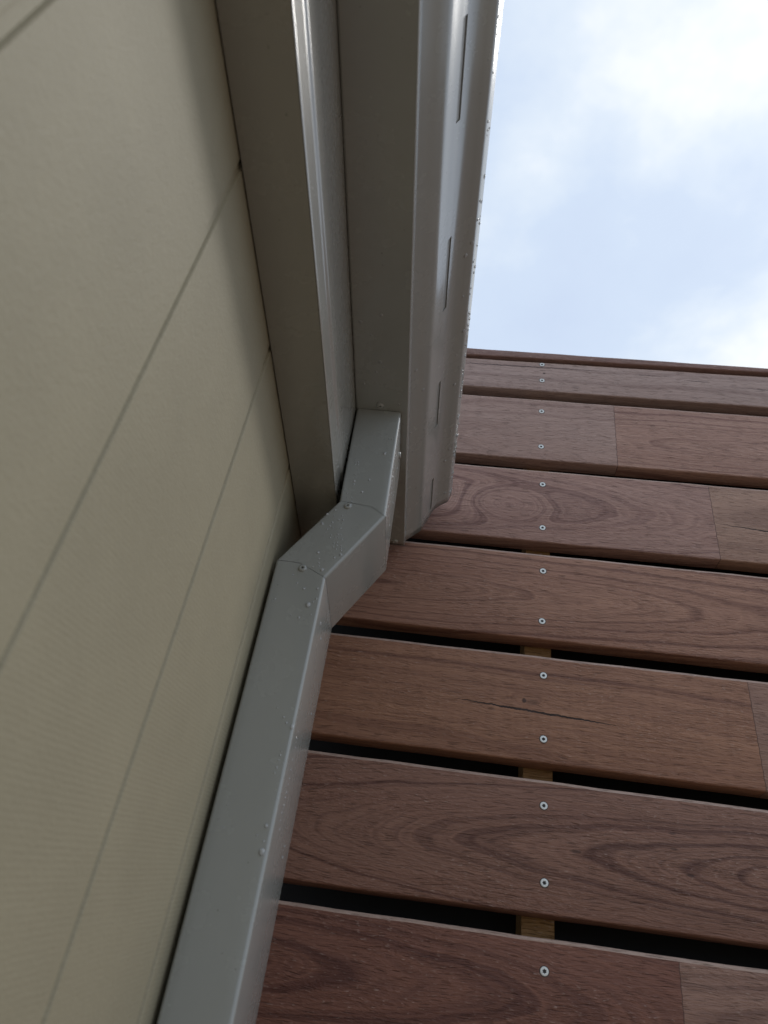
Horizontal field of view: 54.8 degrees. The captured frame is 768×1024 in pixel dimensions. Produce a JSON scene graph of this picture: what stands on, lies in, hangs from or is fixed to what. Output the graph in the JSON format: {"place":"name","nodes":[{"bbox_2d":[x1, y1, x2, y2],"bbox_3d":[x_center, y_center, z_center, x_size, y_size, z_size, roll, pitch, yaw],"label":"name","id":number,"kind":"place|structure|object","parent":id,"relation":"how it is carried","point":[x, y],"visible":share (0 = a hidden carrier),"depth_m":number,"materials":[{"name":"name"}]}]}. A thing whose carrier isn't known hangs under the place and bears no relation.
{"place":"outdoors","nodes":[
{"label":"outdoors","id":0,"kind":"place"},
{"bbox_2d":[0,0,356,1023],"bbox_3d":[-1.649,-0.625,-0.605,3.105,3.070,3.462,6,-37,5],"label":"house","id":1,"kind":"structure","parent":0,"point":[178,412],"depth_m":0.39,"materials":[{"name":"beige paint"}]},
{"bbox_2d":[157,409,400,1023],"bbox_3d":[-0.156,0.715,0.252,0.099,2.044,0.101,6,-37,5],"label":"downpipe","id":2,"kind":"object","parent":1,"relation":"attached to","point":[327,573],"visible":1,"depth_m":0.61,"materials":[{"name":"metal"}]},
{"bbox_2d":[279,8,501,847],"bbox_3d":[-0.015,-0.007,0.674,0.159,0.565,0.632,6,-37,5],"label":"rain droplets","id":3,"kind":"object","parent":1,"relation":"attached to","point":[463,331],"visible":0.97,"depth_m":0.80,"materials":[{"name":"liquid"}]},
{"bbox_2d":[337,0,503,545],"bbox_3d":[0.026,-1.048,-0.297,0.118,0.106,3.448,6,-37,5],"label":"gutter","id":4,"kind":"object","parent":1,"relation":"attached to","point":[418,78],"visible":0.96,"depth_m":0.66,"materials":[{"name":"paint"}]},
{"bbox_2d":[467,0,767,368],"label":"sky","id":5,"kind":"structure","parent":0,"point":[624,214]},
{"label":"ground","id":6,"kind":"structure","parent":0,"visible":0},
{"bbox_2d":[256,348,767,1023],"bbox_3d":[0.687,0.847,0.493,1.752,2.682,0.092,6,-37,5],"label":"timber fence","id":7,"kind":"object","parent":6,"relation":"on","point":[534,848],"visible":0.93,"depth_m":0.90,"materials":[{"name":"brown wood"}]},
{"bbox_2d":[279,463,767,969],"bbox_3d":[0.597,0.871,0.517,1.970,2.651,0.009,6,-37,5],"label":"gaps between boards","id":8,"kind":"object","parent":6,"relation":"on","point":[705,951],"depth_m":0.91,"materials":[{"name":"black"}]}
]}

